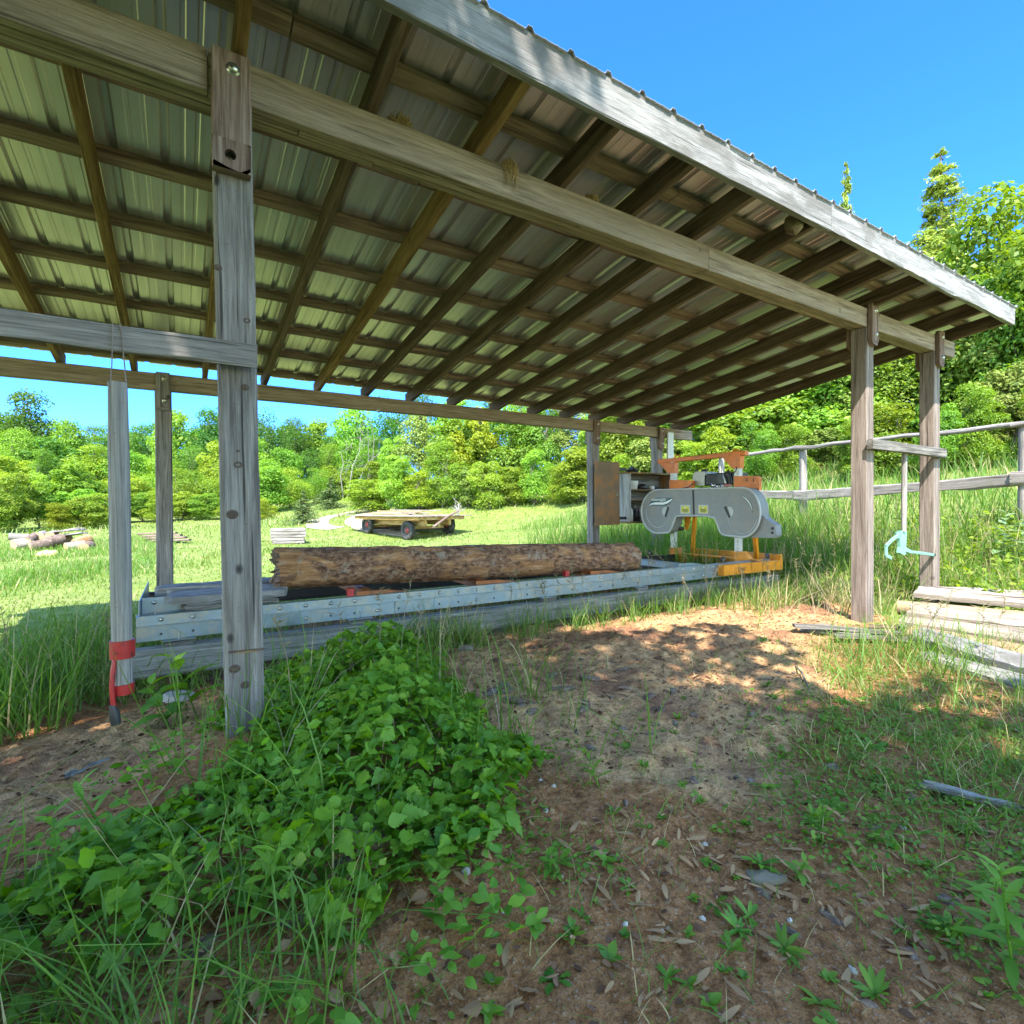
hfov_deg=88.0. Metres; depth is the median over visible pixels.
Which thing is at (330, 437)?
broadleaf tree
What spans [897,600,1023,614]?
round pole
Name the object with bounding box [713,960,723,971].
lobed weed
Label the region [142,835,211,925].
leafy stem weed
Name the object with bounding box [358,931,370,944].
seedling weed
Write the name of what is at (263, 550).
lawn grass
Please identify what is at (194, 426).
dark tree
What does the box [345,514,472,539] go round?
hay wagon
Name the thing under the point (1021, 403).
bank bush
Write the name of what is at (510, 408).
broadleaf tree
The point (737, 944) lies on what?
rosette weed
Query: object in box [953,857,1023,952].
leafy stem weed
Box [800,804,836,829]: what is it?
plantain weed
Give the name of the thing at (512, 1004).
dry litter
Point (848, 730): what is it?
rosette weed
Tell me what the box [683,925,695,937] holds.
seedling weed
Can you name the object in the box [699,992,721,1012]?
seedling weed
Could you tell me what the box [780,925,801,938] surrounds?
bark piece
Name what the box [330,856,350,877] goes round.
bark piece
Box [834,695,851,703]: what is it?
rosette weed
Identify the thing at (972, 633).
wood slab
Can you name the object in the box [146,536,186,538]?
old board
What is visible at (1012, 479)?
rail fence
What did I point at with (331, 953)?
plantain weed
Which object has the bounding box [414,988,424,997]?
seedling weed
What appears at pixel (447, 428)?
tall bush
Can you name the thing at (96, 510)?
leafy bush
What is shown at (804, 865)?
upright seedling
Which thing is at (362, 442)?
dead tree
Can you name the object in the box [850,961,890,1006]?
plantain weed
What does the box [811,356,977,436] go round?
hill tree
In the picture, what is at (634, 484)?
plastic tub
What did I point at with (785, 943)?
plantain weed
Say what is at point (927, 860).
seedling weed
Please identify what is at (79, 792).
leafy stem weed
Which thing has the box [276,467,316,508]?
young tree
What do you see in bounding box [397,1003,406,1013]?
seedling weed
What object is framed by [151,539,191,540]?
old board
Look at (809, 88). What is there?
sky
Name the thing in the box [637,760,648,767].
seedling weed
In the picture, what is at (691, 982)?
seedling weed
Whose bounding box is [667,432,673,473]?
white upright
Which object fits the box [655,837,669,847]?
lobed weed
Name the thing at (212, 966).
seedling weed
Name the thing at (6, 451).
tree
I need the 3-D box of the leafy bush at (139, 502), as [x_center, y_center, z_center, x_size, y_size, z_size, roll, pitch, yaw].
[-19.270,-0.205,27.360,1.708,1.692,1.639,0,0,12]
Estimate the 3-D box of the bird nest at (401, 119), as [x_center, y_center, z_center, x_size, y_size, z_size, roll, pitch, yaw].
[-0.545,-1.868,2.576,0.122,0.125,0.131,0,0,22]
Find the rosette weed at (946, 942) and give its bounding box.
[941,936,964,950]
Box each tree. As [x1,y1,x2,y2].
[0,387,68,458]
[0,412,19,471]
[0,426,42,473]
[0,436,28,471]
[0,455,39,490]
[12,448,62,519]
[13,435,85,468]
[32,460,99,513]
[48,417,96,469]
[60,443,107,498]
[79,423,107,458]
[82,420,144,480]
[92,480,107,502]
[95,450,155,487]
[100,473,153,503]
[129,422,154,479]
[130,421,154,466]
[131,473,175,512]
[144,448,188,492]
[146,408,206,478]
[151,468,211,499]
[172,446,208,479]
[174,471,219,509]
[176,406,218,475]
[181,422,210,447]
[188,458,219,512]
[195,441,218,490]
[258,406,295,464]
[258,424,302,462]
[258,437,276,483]
[259,459,293,510]
[269,447,304,488]
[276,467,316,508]
[279,415,319,481]
[292,418,342,473]
[295,447,326,498]
[303,468,339,502]
[315,442,342,474]
[316,465,356,498]
[319,416,349,472]
[331,430,365,494]
[332,408,389,476]
[334,440,365,483]
[338,434,358,497]
[350,429,374,461]
[353,435,382,478]
[355,411,374,477]
[355,414,397,478]
[358,395,409,455]
[394,394,438,482]
[427,398,470,439]
[477,401,513,463]
[496,405,526,445]
[538,410,572,458]
[586,417,645,471]
[623,423,692,455]
[664,426,710,471]
[682,390,817,460]
[761,375,892,458]
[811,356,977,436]
[839,161,855,214]
[844,354,941,432]
[887,336,987,430]
[906,147,988,379]
[912,206,939,254]
[935,180,1023,343]
[941,299,1023,437]
[949,228,1023,319]
[953,252,1023,440]
[1013,326,1023,395]
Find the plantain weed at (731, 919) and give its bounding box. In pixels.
[718,903,753,942]
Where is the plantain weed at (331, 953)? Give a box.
[308,923,366,965]
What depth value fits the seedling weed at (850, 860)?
1.57 m
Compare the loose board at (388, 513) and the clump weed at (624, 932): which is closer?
the clump weed at (624, 932)
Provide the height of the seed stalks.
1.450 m
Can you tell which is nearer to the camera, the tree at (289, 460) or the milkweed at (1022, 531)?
the milkweed at (1022, 531)
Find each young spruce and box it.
[280,490,319,525]
[310,477,350,510]
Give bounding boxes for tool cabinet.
[594,461,669,524]
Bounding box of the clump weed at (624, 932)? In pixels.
[619,926,629,938]
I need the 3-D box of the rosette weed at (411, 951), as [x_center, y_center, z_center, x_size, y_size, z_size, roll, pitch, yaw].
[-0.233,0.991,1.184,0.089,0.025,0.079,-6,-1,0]
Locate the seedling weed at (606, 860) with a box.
[598,853,615,865]
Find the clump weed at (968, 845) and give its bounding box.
[964,843,976,849]
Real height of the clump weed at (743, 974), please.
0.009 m
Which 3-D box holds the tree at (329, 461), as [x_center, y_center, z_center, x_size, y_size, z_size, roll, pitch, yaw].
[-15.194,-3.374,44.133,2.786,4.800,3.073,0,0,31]
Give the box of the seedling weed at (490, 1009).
[480,999,505,1023]
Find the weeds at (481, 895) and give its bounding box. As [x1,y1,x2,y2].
[0,642,552,1023]
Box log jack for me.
[884,443,935,559]
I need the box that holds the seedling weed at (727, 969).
[718,962,733,972]
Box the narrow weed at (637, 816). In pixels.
[632,806,649,830]
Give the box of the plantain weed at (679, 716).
[670,711,682,719]
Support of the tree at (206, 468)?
on the ground at (768, 996)
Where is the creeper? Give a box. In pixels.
[0,619,555,1023]
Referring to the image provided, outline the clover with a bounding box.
[285,661,1023,1023]
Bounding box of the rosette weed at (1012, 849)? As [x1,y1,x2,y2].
[1000,845,1023,862]
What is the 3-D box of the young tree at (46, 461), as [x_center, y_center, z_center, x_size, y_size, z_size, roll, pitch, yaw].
[-24.523,-1.357,27.420,2.548,4.001,1.828,-1,1,-43]
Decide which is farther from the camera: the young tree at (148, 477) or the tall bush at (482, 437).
the young tree at (148, 477)
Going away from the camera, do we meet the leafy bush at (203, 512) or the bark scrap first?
the bark scrap
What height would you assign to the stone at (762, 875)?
0.024 m
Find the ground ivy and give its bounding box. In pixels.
[775,507,1023,608]
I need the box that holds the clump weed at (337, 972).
[333,966,343,975]
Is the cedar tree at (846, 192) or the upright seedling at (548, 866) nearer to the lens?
the upright seedling at (548, 866)
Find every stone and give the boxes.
[162,690,194,702]
[340,809,397,849]
[458,645,472,651]
[746,868,787,885]
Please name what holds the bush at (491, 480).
on the ground at (768, 996)
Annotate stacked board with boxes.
[270,528,304,531]
[270,531,305,534]
[271,534,305,537]
[271,537,303,540]
[273,540,303,543]
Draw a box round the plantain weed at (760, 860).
[741,851,781,875]
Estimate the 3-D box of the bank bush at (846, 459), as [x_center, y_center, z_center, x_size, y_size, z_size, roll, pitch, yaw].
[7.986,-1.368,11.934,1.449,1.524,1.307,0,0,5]
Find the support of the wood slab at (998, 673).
on the ground at (768, 996)
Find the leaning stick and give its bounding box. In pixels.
[432,509,460,527]
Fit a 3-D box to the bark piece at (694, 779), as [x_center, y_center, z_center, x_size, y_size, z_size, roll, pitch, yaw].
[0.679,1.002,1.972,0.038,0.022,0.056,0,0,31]
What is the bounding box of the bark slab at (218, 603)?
[180,596,278,610]
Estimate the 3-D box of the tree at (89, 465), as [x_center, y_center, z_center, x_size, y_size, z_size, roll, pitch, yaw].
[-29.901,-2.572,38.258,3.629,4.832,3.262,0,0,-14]
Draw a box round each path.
[305,506,367,529]
[345,500,419,535]
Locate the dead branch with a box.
[449,496,466,514]
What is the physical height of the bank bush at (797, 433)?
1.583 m
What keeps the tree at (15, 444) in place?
on the ground at (768, 996)
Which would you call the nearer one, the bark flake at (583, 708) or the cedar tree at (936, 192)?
the bark flake at (583, 708)
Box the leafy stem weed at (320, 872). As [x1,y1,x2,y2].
[308,812,360,897]
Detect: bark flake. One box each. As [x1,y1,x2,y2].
[483,687,498,696]
[499,681,512,694]
[502,696,539,703]
[525,708,538,714]
[546,671,557,678]
[549,686,575,690]
[576,705,588,714]
[579,675,600,680]
[581,699,589,708]
[585,744,596,750]
[615,667,631,672]
[643,693,654,699]
[651,707,665,711]
[690,712,698,717]
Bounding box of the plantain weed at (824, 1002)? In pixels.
[797,985,841,1009]
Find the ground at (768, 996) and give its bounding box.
[0,438,1023,1023]
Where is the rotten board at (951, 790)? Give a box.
[915,779,1023,810]
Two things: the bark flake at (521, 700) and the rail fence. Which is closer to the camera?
the bark flake at (521, 700)
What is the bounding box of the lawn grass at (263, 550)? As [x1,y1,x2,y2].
[0,457,769,691]
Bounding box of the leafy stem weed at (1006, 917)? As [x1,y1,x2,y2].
[947,851,1023,990]
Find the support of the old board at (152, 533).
on the old board at (155, 535)
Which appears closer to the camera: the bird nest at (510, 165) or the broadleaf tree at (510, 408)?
the bird nest at (510, 165)
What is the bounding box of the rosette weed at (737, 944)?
[718,929,746,955]
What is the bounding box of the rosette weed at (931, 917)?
[918,910,950,930]
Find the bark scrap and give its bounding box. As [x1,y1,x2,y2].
[617,686,630,688]
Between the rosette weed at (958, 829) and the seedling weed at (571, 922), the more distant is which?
the rosette weed at (958, 829)
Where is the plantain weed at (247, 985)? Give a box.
[223,963,257,1006]
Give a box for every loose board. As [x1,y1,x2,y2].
[368,513,408,514]
[373,512,414,513]
[377,510,421,511]
[390,509,440,510]
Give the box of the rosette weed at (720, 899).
[704,895,731,916]
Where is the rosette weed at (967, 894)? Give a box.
[963,890,982,907]
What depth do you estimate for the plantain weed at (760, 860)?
1.57 m
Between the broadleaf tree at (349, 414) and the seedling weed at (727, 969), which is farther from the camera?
the broadleaf tree at (349, 414)
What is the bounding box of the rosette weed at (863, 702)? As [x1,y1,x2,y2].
[855,696,870,703]
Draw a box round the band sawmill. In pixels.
[133,448,782,693]
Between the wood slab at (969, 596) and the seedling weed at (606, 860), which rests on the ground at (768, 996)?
the seedling weed at (606, 860)
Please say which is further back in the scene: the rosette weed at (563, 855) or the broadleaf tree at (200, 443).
the broadleaf tree at (200, 443)
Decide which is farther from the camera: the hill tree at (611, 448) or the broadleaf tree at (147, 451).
the broadleaf tree at (147, 451)
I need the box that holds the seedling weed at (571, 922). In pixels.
[565,915,578,930]
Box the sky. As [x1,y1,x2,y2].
[0,0,1023,478]
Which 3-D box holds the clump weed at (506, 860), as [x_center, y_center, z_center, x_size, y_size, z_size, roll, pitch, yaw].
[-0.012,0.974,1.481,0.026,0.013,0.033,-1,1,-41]
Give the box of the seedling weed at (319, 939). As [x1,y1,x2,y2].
[302,934,324,956]
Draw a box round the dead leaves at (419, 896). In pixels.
[43,824,550,1023]
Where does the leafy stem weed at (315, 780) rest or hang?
on the ground at (768, 996)
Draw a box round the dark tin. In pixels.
[637,484,647,488]
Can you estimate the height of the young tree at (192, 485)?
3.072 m
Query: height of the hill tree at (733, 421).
3.474 m
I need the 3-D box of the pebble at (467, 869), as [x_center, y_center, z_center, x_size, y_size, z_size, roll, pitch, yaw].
[-0.125,0.971,1.433,0.025,0.022,0.023,0,0,8]
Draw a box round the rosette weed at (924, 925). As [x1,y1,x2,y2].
[913,918,937,934]
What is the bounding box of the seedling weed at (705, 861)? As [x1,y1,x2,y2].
[698,856,712,866]
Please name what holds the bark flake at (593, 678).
on the ground at (768, 996)
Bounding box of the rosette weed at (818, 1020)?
[812,1007,837,1023]
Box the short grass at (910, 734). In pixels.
[628,625,1023,914]
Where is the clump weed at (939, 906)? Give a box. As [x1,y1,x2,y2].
[930,900,943,908]
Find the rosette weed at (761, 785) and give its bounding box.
[750,782,775,788]
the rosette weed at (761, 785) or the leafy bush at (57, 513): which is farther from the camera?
the leafy bush at (57, 513)
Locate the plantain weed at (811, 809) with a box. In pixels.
[803,803,817,816]
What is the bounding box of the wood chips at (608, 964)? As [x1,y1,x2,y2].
[2,596,1023,1023]
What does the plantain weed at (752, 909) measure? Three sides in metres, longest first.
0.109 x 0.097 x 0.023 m
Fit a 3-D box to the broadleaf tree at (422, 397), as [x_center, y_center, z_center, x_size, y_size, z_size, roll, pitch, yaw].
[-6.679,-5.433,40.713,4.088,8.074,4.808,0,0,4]
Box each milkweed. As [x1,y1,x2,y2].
[989,510,1023,557]
[1006,519,1023,553]
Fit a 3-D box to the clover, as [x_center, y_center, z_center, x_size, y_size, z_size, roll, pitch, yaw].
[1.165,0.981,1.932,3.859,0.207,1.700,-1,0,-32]
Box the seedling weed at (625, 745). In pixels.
[622,742,630,748]
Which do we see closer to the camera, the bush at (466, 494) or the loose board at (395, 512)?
the loose board at (395, 512)
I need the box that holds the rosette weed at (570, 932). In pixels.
[556,925,585,945]
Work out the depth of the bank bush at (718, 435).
14.27 m
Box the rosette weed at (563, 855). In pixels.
[552,847,573,867]
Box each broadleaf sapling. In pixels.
[130,673,183,729]
[149,651,221,723]
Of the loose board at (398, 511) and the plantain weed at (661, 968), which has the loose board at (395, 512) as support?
the loose board at (398, 511)
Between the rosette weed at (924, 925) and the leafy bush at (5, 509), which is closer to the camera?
the rosette weed at (924, 925)
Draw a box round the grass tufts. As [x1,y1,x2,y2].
[0,554,1023,1023]
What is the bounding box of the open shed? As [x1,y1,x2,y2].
[0,0,1017,738]
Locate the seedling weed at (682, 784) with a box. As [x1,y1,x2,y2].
[676,781,686,788]
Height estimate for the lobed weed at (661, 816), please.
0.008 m
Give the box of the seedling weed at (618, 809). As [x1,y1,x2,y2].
[605,805,622,814]
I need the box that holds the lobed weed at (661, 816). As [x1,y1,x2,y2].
[656,813,666,819]
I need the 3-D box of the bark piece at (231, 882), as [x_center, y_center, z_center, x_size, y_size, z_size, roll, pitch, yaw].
[-0.741,0.985,1.427,0.059,0.023,0.132,0,0,10]
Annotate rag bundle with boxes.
[626,466,638,471]
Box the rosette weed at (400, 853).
[386,848,421,868]
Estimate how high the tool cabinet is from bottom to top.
0.947 m
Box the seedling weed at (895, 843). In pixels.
[887,837,902,847]
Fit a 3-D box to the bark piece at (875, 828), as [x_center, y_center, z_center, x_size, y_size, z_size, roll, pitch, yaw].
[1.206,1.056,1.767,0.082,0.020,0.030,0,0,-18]
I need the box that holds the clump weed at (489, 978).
[482,971,504,985]
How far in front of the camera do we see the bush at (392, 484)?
25.42 m
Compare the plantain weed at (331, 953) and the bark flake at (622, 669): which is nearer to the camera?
the plantain weed at (331, 953)
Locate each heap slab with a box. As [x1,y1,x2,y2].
[45,527,84,533]
[49,529,86,531]
[64,532,87,535]
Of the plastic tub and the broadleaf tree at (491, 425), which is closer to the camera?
the plastic tub
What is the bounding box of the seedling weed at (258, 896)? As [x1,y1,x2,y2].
[249,885,261,905]
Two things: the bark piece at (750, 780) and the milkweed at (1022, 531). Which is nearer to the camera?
the bark piece at (750, 780)
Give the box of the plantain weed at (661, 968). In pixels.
[655,963,686,991]
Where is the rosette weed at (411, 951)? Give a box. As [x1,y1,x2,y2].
[397,939,428,964]
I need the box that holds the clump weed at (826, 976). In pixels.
[818,968,839,982]
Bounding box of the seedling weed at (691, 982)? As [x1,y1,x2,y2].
[679,975,697,991]
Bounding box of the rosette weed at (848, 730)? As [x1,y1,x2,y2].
[839,726,852,732]
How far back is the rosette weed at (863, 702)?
2.94 m
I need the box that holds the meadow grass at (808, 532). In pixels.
[0,431,1023,609]
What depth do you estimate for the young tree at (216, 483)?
31.11 m
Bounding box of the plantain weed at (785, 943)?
[767,921,812,969]
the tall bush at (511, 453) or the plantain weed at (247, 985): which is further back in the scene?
the tall bush at (511, 453)
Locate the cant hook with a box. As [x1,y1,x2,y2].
[108,323,135,725]
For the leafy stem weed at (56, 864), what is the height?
0.293 m
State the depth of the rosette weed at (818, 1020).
1.09 m
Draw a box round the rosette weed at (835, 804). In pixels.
[813,796,847,815]
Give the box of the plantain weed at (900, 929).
[893,915,912,938]
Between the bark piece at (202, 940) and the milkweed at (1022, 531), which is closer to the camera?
the bark piece at (202, 940)
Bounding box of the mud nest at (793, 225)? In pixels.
[784,215,803,234]
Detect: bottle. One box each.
[633,506,636,520]
[637,508,640,520]
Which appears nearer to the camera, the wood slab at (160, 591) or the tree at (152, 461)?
the wood slab at (160, 591)
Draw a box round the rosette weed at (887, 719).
[877,716,901,728]
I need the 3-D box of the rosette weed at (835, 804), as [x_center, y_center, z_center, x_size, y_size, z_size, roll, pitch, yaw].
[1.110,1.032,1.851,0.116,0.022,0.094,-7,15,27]
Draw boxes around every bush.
[0,472,44,530]
[0,473,29,530]
[12,472,58,527]
[35,502,77,528]
[45,488,107,526]
[63,493,108,528]
[105,493,143,518]
[131,492,155,521]
[136,490,181,520]
[173,491,199,519]
[181,493,219,519]
[213,498,219,517]
[260,498,279,519]
[341,479,388,512]
[353,461,390,506]
[375,454,416,510]
[376,435,409,502]
[390,415,455,503]
[401,470,437,509]
[420,440,472,507]
[423,418,482,499]
[444,405,501,493]
[452,467,483,506]
[465,461,509,509]
[484,411,538,489]
[499,466,529,504]
[516,406,565,479]
[516,448,558,505]
[546,411,601,485]
[546,462,571,504]
[554,446,606,502]
[577,414,628,453]
[584,453,634,499]
[626,437,680,474]
[675,440,711,487]
[696,426,744,487]
[733,420,781,478]
[760,423,822,479]
[796,427,850,470]
[832,420,902,479]
[873,402,918,474]
[907,402,967,469]
[944,381,1015,468]
[960,361,1023,452]
[1016,387,1023,449]
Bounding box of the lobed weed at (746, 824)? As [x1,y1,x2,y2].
[738,820,754,825]
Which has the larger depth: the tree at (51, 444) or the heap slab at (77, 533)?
the tree at (51, 444)
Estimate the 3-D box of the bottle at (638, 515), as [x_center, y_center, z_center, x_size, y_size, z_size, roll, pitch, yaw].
[1.986,0.042,8.304,0.070,0.200,0.070,-1,0,-32]
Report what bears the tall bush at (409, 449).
on the ground at (768, 996)
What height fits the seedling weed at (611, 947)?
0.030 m
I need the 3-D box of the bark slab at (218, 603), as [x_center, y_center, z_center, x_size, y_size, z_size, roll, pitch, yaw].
[-1.946,0.627,3.675,0.597,0.055,0.108,-1,0,-33]
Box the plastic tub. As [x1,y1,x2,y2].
[631,481,637,488]
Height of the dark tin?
0.092 m
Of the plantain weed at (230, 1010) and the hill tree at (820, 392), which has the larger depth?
the hill tree at (820, 392)
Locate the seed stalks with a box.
[0,495,1008,709]
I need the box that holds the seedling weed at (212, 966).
[193,954,227,980]
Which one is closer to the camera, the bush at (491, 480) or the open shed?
the open shed
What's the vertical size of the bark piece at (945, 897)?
0.020 m
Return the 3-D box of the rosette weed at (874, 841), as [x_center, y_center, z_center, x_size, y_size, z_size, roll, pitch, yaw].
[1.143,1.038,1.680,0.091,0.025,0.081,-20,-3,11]
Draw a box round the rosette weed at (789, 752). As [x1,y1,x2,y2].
[776,746,794,755]
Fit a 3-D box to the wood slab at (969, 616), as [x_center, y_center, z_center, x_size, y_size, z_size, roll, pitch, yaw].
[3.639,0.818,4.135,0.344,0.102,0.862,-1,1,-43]
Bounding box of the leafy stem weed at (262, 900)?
[219,837,294,933]
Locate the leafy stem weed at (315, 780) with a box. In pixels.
[281,770,333,858]
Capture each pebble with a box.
[461,866,469,874]
[849,965,857,974]
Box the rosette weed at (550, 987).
[538,966,571,994]
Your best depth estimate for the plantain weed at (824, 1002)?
1.14 m
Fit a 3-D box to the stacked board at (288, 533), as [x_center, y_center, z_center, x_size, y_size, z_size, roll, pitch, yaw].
[-6.979,0.655,16.536,1.033,0.090,0.227,0,0,-22]
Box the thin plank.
[792,623,901,635]
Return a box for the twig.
[789,659,810,692]
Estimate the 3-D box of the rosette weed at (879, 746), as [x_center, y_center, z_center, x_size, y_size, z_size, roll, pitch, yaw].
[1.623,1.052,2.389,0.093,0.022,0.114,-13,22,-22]
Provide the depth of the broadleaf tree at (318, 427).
51.41 m
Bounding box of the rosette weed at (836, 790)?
[824,788,837,796]
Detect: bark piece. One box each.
[184,931,219,958]
[222,865,247,888]
[271,912,313,928]
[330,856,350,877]
[623,799,628,806]
[689,776,699,783]
[746,777,754,784]
[755,887,771,899]
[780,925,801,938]
[819,908,842,925]
[823,763,839,769]
[858,998,878,1008]
[867,825,881,830]
[904,947,918,960]
[908,793,914,803]
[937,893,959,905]
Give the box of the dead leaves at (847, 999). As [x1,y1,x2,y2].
[23,637,1023,1023]
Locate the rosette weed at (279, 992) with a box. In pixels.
[255,961,308,1009]
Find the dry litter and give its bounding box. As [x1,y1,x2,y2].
[0,598,1023,1023]
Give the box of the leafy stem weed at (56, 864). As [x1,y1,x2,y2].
[6,811,101,919]
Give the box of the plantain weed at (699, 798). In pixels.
[690,788,707,804]
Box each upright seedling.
[419,878,446,930]
[539,847,561,878]
[783,851,815,886]
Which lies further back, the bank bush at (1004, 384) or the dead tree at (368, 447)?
the dead tree at (368, 447)
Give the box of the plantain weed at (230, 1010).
[211,995,247,1023]
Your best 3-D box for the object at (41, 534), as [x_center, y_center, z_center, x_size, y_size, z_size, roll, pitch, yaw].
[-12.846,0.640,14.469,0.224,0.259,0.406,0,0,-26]
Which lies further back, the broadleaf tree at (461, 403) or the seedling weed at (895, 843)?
the broadleaf tree at (461, 403)
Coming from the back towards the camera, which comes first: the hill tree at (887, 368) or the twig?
the hill tree at (887, 368)
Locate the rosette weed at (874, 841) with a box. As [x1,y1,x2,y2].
[865,828,885,843]
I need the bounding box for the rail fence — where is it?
[718,421,1023,527]
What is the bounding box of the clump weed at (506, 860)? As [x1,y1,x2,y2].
[502,856,513,865]
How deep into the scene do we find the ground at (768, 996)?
1.72 m
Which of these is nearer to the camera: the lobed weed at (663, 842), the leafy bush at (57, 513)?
the lobed weed at (663, 842)
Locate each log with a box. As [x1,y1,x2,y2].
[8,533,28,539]
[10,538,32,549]
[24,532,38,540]
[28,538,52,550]
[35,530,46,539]
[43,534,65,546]
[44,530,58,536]
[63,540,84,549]
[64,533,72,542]
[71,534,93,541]
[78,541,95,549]
[268,542,641,588]
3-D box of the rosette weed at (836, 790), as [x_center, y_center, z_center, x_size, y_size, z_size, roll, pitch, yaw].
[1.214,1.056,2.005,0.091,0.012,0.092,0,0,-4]
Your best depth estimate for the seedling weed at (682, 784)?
1.95 m
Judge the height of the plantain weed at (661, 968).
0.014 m
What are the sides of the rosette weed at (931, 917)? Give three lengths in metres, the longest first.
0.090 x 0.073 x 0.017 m
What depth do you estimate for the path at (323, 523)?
22.95 m
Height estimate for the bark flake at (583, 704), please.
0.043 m
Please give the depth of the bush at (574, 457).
21.29 m
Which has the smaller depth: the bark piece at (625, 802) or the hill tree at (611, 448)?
the bark piece at (625, 802)
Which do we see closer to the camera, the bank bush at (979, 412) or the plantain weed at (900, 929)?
the plantain weed at (900, 929)
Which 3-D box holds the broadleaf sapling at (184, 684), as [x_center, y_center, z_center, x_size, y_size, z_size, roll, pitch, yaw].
[-1.695,0.907,2.757,0.334,0.363,0.302,-1,0,-31]
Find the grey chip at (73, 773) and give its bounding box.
[64,757,111,777]
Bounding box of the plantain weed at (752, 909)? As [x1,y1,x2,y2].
[732,896,757,928]
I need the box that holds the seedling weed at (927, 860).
[916,859,932,867]
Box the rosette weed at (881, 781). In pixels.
[868,774,900,787]
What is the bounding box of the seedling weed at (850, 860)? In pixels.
[842,853,864,866]
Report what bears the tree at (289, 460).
on the ground at (768, 996)
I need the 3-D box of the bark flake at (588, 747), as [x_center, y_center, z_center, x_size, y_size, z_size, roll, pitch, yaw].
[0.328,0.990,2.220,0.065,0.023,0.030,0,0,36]
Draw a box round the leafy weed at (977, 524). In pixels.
[968,508,987,542]
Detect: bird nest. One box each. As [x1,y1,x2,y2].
[386,110,413,128]
[502,157,518,192]
[585,193,599,201]
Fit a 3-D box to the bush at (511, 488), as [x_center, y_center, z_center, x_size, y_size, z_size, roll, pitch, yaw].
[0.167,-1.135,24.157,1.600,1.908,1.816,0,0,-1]
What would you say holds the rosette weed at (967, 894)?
on the ground at (768, 996)
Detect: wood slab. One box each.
[154,577,270,596]
[164,584,287,604]
[900,614,1023,643]
[903,626,1023,653]
[906,604,1023,630]
[911,627,1023,673]
[913,586,1023,607]
[917,651,1023,689]
[936,586,1023,594]
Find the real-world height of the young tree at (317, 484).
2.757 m
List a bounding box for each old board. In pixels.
[137,532,177,534]
[141,534,182,536]
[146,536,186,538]
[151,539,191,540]
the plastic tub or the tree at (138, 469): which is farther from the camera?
the tree at (138, 469)
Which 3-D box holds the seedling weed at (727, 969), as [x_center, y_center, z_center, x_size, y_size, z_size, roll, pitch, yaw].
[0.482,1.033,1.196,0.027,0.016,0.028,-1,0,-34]
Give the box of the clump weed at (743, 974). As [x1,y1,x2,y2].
[736,967,749,980]
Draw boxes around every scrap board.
[800,628,868,634]
[833,634,909,640]
[869,624,905,629]
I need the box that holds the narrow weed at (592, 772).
[575,747,613,786]
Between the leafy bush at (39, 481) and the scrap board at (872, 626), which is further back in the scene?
the leafy bush at (39, 481)
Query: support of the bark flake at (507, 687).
on the ground at (768, 996)
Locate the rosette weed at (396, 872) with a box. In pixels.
[344,852,420,896]
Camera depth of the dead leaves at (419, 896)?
1.14 m
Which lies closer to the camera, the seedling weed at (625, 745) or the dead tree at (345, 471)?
the seedling weed at (625, 745)
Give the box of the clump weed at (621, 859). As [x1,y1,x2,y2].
[613,852,623,862]
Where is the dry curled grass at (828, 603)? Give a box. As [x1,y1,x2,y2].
[0,555,957,927]
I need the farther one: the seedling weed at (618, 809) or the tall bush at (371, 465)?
the tall bush at (371, 465)
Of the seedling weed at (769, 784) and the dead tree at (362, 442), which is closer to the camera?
the seedling weed at (769, 784)
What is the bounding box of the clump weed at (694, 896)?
[687,892,700,902]
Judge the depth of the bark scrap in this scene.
3.01 m
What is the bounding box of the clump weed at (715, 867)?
[711,863,720,870]
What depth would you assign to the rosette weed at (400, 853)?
1.47 m
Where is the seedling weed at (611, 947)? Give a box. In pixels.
[597,939,622,961]
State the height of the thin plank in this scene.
0.048 m
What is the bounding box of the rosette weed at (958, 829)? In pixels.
[939,815,987,833]
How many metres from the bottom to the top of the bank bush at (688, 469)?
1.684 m
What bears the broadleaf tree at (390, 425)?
on the ground at (768, 996)
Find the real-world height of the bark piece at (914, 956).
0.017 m
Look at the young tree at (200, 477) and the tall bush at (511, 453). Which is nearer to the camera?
the tall bush at (511, 453)
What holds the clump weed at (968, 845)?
on the ground at (768, 996)
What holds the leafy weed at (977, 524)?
on the ground at (768, 996)
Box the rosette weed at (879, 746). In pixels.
[856,736,887,750]
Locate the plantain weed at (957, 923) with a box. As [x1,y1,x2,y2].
[922,909,974,935]
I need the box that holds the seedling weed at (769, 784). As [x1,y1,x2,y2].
[762,782,775,789]
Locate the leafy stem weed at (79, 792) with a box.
[45,768,161,865]
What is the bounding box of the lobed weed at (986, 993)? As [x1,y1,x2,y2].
[976,989,990,996]
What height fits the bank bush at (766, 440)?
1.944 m
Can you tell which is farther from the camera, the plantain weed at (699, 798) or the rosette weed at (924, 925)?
the plantain weed at (699, 798)
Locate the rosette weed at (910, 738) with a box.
[894,736,923,745]
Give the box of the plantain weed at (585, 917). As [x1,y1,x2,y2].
[569,906,592,924]
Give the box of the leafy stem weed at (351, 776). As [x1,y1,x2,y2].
[331,753,381,810]
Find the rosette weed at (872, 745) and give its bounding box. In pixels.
[857,741,876,751]
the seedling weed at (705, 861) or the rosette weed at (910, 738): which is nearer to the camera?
the seedling weed at (705, 861)
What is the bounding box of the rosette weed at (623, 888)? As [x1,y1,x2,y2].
[618,877,635,895]
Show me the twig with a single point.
(801, 672)

